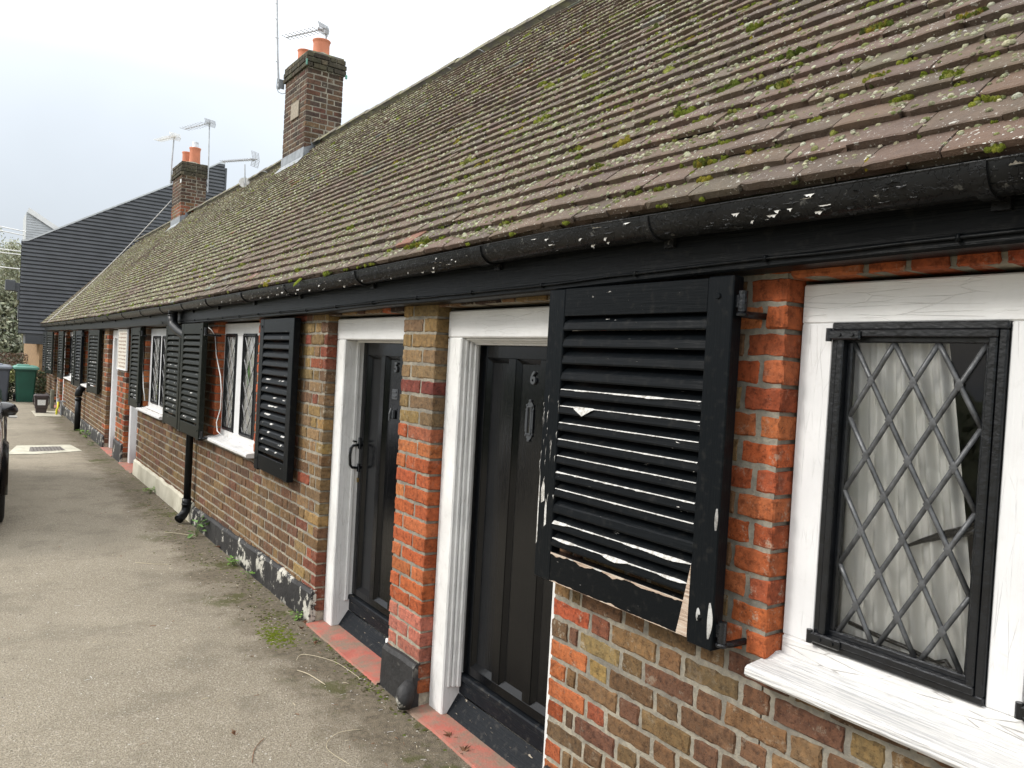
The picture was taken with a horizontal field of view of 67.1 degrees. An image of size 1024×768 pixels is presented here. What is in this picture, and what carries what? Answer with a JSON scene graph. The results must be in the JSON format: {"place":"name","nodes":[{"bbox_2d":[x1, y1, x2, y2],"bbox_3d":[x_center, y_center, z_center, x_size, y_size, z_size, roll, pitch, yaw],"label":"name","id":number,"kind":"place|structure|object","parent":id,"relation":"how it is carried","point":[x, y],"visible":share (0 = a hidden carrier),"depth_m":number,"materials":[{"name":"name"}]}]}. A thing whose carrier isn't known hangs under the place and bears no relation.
{"place":"outdoors","nodes":[
{"label":"outdoors","id":0,"kind":"place"},
{"bbox_2d":[0,362,471,767],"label":"pavement","id":1,"kind":"structure","parent":0,"point":[79,658],"depth_m":4.16,"materials":[{"name":"concrete"}]},
{"bbox_2d":[0,363,12,401],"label":"wheelie bin","id":2,"kind":"object","parent":1,"relation":"on","point":[5,369],"visible":1,"depth_m":19.77,"materials":[{"name":"plastic"}]},
{"bbox_2d":[0,389,17,521],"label":"parked car","id":3,"kind":"object","parent":1,"relation":"on","point":[9,409],"visible":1,"depth_m":6.78,"materials":[{"name":"paint"}]},
{"bbox_2d":[8,369,14,398],"bbox_3d":[-13.480,-0.035,20.760,0.649,0.900,0.657,4,2,33],"label":"shrub","id":4,"kind":"object","parent":1,"relation":"on","point":[11,381],"visible":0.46,"depth_m":20.70,"materials":[{"name":"green plant"}]},
{"bbox_2d":[12,364,39,401],"bbox_3d":[-12.775,-0.029,20.248,0.588,0.972,0.670,2,2,-35],"label":"wheelie bin","id":5,"kind":"object","parent":1,"relation":"on","point":[25,378],"visible":0.95,"depth_m":20.03,"materials":[{"name":"plastic"}]},
{"bbox_2d":[35,371,46,393],"bbox_3d":[-13.155,0.021,21.513,0.883,0.815,0.883,4,1,24],"label":"shrub","id":6,"kind":"object","parent":1,"relation":"on","point":[42,379],"visible":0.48,"depth_m":21.52,"materials":[{"name":"green plant"}]},
{"bbox_2d":[9,445,81,453],"bbox_3d":[-7.022,0.977,11.576,0.955,0.005,1.120,2,2,-35],"label":"drain cover","id":7,"kind":"object","parent":1,"relation":"on","point":[28,449],"visible":1,"depth_m":11.58,"materials":[{"name":"concrete"}]},
{"bbox_2d":[32,411,61,416],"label":"concrete slab","id":8,"kind":"structure","parent":1,"relation":"on","point":[49,414],"depth_m":16.84,"materials":[{"name":"beige concrete"}]},
{"bbox_2d":[33,394,49,412],"bbox_3d":[-10.524,0.430,17.247,0.332,0.412,0.298,2,2,-35],"label":"food caddy","id":9,"kind":"object","parent":8,"relation":"on","point":[40,403],"visible":1,"depth_m":17.15,"materials":[{"name":"brown plastic"}]},
{"bbox_2d":[50,389,54,408],"bbox_3d":[-11.094,0.370,18.613,0.080,0.480,0.120,2,2,-35],"label":"stone post","id":10,"kind":"object","parent":1,"relation":"on","point":[52,391],"visible":0.86,"depth_m":18.56,"materials":[{"name":"grey stone"}]},
{"bbox_2d":[143,486,155,493],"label":"weed","id":11,"kind":"object","parent":1,"relation":"on","point":[153,489],"visible":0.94,"depth_m":8.62,"materials":[{"name":"green plant"}]},
{"bbox_2d":[187,515,209,537],"bbox_3d":[-2.732,1.257,6.785,0.189,0.166,0.292,3,1,-10],"label":"weed","id":12,"kind":"object","parent":1,"relation":"on","point":[199,526],"visible":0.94,"depth_m":6.76,"materials":[{"name":"green plant"}]},
{"bbox_2d":[0,471,451,767],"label":"grit","id":13,"kind":"object","parent":1,"relation":"on","point":[173,646],"visible":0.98,"depth_m":4.01,"materials":[{"name":"grey gravel"}]},
{"bbox_2d":[11,500,449,767],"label":"litter","id":14,"kind":"object","parent":1,"relation":"on","point":[250,656],"visible":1,"depth_m":3.90,"materials":[{"name":"plant"}]},
{"bbox_2d":[226,555,238,564],"bbox_3d":[-2.136,1.361,5.929,0.145,0.066,0.131,4,2,28],"label":"weed","id":15,"kind":"object","parent":1,"relation":"on","point":[232,561],"visible":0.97,"depth_m":5.92,"materials":[{"name":"green plant"}]},
{"bbox_2d":[118,494,446,750],"bbox_3d":[-2.385,1.377,5.913,0.508,0.003,6.740,2,2,-35],"label":"ground moss","id":16,"kind":"object","parent":1,"relation":"on","point":[275,633],"visible":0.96,"depth_m":4.52,"materials":[{"name":"green plant"}]},
{"bbox_2d":[290,611,302,620],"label":"weed","id":17,"kind":"object","parent":1,"relation":"on","point":[296,617],"visible":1,"depth_m":4.80,"materials":[{"name":"green plant"}]},
{"bbox_2d":[297,670,324,684],"bbox_3d":[-1.025,1.496,3.946,0.238,0.010,0.011,4,2,40],"label":"twig","id":18,"kind":"object","parent":1,"relation":"on","point":[311,675],"visible":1,"depth_m":3.95,"materials":[{"name":"wood"}]},
{"bbox_2d":[297,654,357,676],"bbox_3d":[-0.967,1.482,4.078,0.416,0.035,0.042,4,2,26],"label":"twig","id":19,"kind":"object","parent":1,"relation":"on","point":[328,659],"visible":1,"depth_m":4.11,"materials":[{"name":"wood"}]},
{"bbox_2d":[326,729,359,763],"bbox_3d":[-0.724,1.527,3.272,0.128,0.011,0.304,3,1,-1],"label":"twig","id":20,"kind":"object","parent":1,"relation":"on","point":[335,734],"visible":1,"depth_m":3.27,"materials":[{"name":"wood"}]},
{"bbox_2d":[0,0,559,329],"label":"sky","id":21,"kind":"structure","parent":0,"point":[87,87],"materials":[{"name":"white"}]},
{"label":"ground","id":22,"kind":"structure","parent":0,"visible":0},
{"bbox_2d":[0,239,23,363],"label":"wood","id":23,"kind":"object","parent":22,"relation":"on","point":[10,339],"visible":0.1,"depth_m":49.03,"materials":[{"name":"green plant"}]},
{"bbox_2d":[0,237,23,352],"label":"bare tree","id":24,"kind":"object","parent":22,"relation":"on","point":[8,273],"visible":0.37,"depth_m":39.46,"materials":[{"name":"green plant"}]},
{"bbox_2d":[0,351,27,383],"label":"hedge","id":25,"kind":"object","parent":22,"relation":"on","point":[16,359],"visible":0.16,"depth_m":26.87,"materials":[{"name":"green plant"}]},
{"bbox_2d":[23,208,57,238],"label":"white gable","id":26,"kind":"structure","parent":22,"relation":"on","point":[35,224],"depth_m":28.77,"materials":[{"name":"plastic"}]},
{"bbox_2d":[0,226,25,269],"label":"power lines","id":27,"kind":"object","parent":26,"relation":"attached to","point":[8,249],"visible":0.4,"depth_m":28.33,"materials":[{"name":"white metal"}]},
{"bbox_2d":[5,162,226,392],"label":"clad building","id":28,"kind":"structure","parent":22,"relation":"on","point":[61,265],"depth_m":23.05,"materials":[{"name":"painted wood cladding"},{"name":"tan brick"}]},
{"bbox_2d":[40,0,1023,767],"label":"cottage terrace","id":29,"kind":"structure","parent":22,"relation":"on","point":[546,492],"depth_m":2.58,"materials":[{"name":"brick"},{"name":"roof tile"},{"name":"painted wood"}]},
{"bbox_2d":[57,398,65,414],"bbox_3d":[-9.965,0.505,17.078,0.199,0.370,0.056,2,2,-35],"label":"gas fitting","id":30,"kind":"object","parent":29,"relation":"attached to","point":[59,400],"visible":0.83,"depth_m":17.05,"materials":[{"name":"metal"}]},
{"bbox_2d":[63,332,72,380],"bbox_3d":[-9.400,-0.602,16.518,0.210,1.027,2.050,2,2,-35],"label":"window","id":31,"kind":"structure","parent":29,"relation":"in","point":[68,377],"depth_m":17.09,"materials":[{"name":"wood"}]},
{"bbox_2d":[47,200,171,322],"bbox_3d":[-9.740,-2.889,18.551,3.852,2.951,0.016,4,1,21],"label":"overhead wire","id":32,"kind":"object","parent":29,"relation":"attached to","point":[112,262],"visible":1,"depth_m":18.48,"materials":[{"name":"black plastic"}]},
{"bbox_2d":[116,329,128,370],"bbox_3d":[-5.499,-0.486,10.895,0.023,0.580,0.810,2,2,-35],"label":"notice board","id":33,"kind":"object","parent":29,"relation":"attached to","point":[122,349],"visible":1,"depth_m":10.85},
{"bbox_2d":[136,328,165,419],"bbox_3d":[-4.155,-0.146,9.053,0.210,1.017,1.420,2,2,-35],"label":"window","id":34,"kind":"structure","parent":29,"relation":"in","point":[160,333],"depth_m":9.10,"materials":[{"name":"metal"}]},
{"bbox_2d":[153,338,165,403],"bbox_3d":[-4.123,-0.171,9.085,0.008,0.890,1.260,2,2,-35],"label":"curtain","id":35,"kind":"object","parent":29,"relation":"hanging from","point":[155,366],"visible":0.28,"depth_m":9.34,"materials":[{"name":"white fabric"}]},
{"bbox_2d":[153,132,180,183],"bbox_3d":[-8.080,-5.232,18.008,0.802,1.149,0.268,4,2,37],"label":"tv aerial","id":36,"kind":"object","parent":29,"relation":"attached to","point":[173,137],"visible":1,"depth_m":17.85,"materials":[{"name":"metal"}]},
{"bbox_2d":[182,118,215,192],"bbox_3d":[-7.171,-5.131,17.521,1.067,1.611,0.300,4,2,36],"label":"tv aerial","id":37,"kind":"object","parent":29,"relation":"attached to","point":[209,123],"visible":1,"depth_m":17.29,"materials":[{"name":"metal"}]},
{"bbox_2d":[204,322,259,457],"bbox_3d":[-2.239,0.013,6.327,0.210,1.032,1.270,2,2,-35],"label":"window","id":38,"kind":"structure","parent":29,"relation":"in","point":[233,439],"depth_m":6.39,"materials":[{"name":"metal"}]},
{"bbox_2d":[220,150,259,186],"bbox_3d":[-4.675,-3.645,13.222,0.770,0.630,0.177,4,1,23],"label":"tv aerial","id":39,"kind":"object","parent":29,"relation":"attached to","point":[252,159],"visible":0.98,"depth_m":13.15,"materials":[{"name":"metal"}]},
{"bbox_2d":[225,337,258,434],"bbox_3d":[-2.211,-0.009,6.364,0.008,0.910,1.140,2,2,-35],"label":"curtain","id":40,"kind":"object","parent":29,"relation":"hanging from","point":[248,395],"visible":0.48,"depth_m":6.32,"materials":[{"name":"fabric"}]},
{"bbox_2d":[239,177,249,186],"bbox_3d":[-4.547,-3.349,13.398,0.365,0.451,0.134,2,2,-42],"label":"satellite dish","id":41,"kind":"object","parent":29,"relation":"attached to","point":[242,182],"visible":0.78,"depth_m":13.35,"materials":[{"name":"white plastic"}]},
{"bbox_2d":[275,0,284,93],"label":"mast pole","id":42,"kind":"object","parent":29,"relation":"attached to","point":[280,84],"visible":1,"depth_m":11.55,"materials":[{"name":"metal"}]},
{"bbox_2d":[281,21,328,39],"bbox_3d":[-3.065,-5.018,11.518,0.812,0.573,0.314,4,2,30],"label":"tv aerial","id":43,"kind":"object","parent":29,"relation":"attached to","point":[325,31],"visible":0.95,"depth_m":11.40,"materials":[{"name":"metal"}]},
{"bbox_2d":[338,343,403,657],"bbox_3d":[-0.732,0.625,4.390,0.120,1.733,0.861,2,2,-35],"label":"door","id":44,"kind":"structure","parent":29,"relation":"in","point":[376,467],"depth_m":4.49,"materials":[{"name":"wood"}]},
{"bbox_2d":[443,730,454,737],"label":"dead leaf","id":45,"kind":"object","parent":29,"relation":"on","point":[448,734],"visible":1,"depth_m":3.39,"materials":[{"name":"brown plant"}]},
{"bbox_2d":[460,745,469,753],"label":"dead leaf","id":46,"kind":"object","parent":29,"relation":"on","point":[466,748],"visible":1,"depth_m":3.27,"materials":[{"name":"brown plant"}]},
{"bbox_2d":[447,345,552,767],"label":"door","id":47,"kind":"structure","parent":29,"relation":"in","point":[509,607],"depth_m":3.37,"materials":[{"name":"wood"}]},
{"bbox_2d":[43,0,1023,322],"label":"moss","id":48,"kind":"object","parent":29,"relation":"on","point":[735,82],"visible":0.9,"depth_m":3.63,"materials":[{"name":"green plant"}]},
{"bbox_2d":[744,272,1023,767],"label":"window","id":49,"kind":"structure","parent":29,"relation":"in","point":[973,717],"depth_m":1.82,"materials":[{"name":"wood"}]},
{"bbox_2d":[848,621,951,667],"bbox_3d":[0.946,0.645,1.893,0.014,0.051,0.260,2,2,-34],"label":"window stay","id":50,"kind":"object","parent":29,"relation":"attached to","point":[894,642],"depth_m":1.89,"materials":[{"name":"metal"}]},
{"bbox_2d":[838,343,970,671],"bbox_3d":[0.973,0.265,1.908,0.032,0.930,0.425,2,2,-35],"label":"curtain","id":51,"kind":"object","parent":29,"relation":"hanging from","point":[930,463],"visible":0.42,"depth_m":1.90,"materials":[{"name":"white fabric"}]},
{"bbox_2d":[908,526,973,546],"bbox_3d":[1.020,0.345,1.806,0.033,0.121,0.197,2,2,-29],"label":"window catch","id":52,"kind":"object","parent":29,"relation":"attached to","point":[952,533],"depth_m":1.80,"materials":[{"name":"metal"}]}
]}

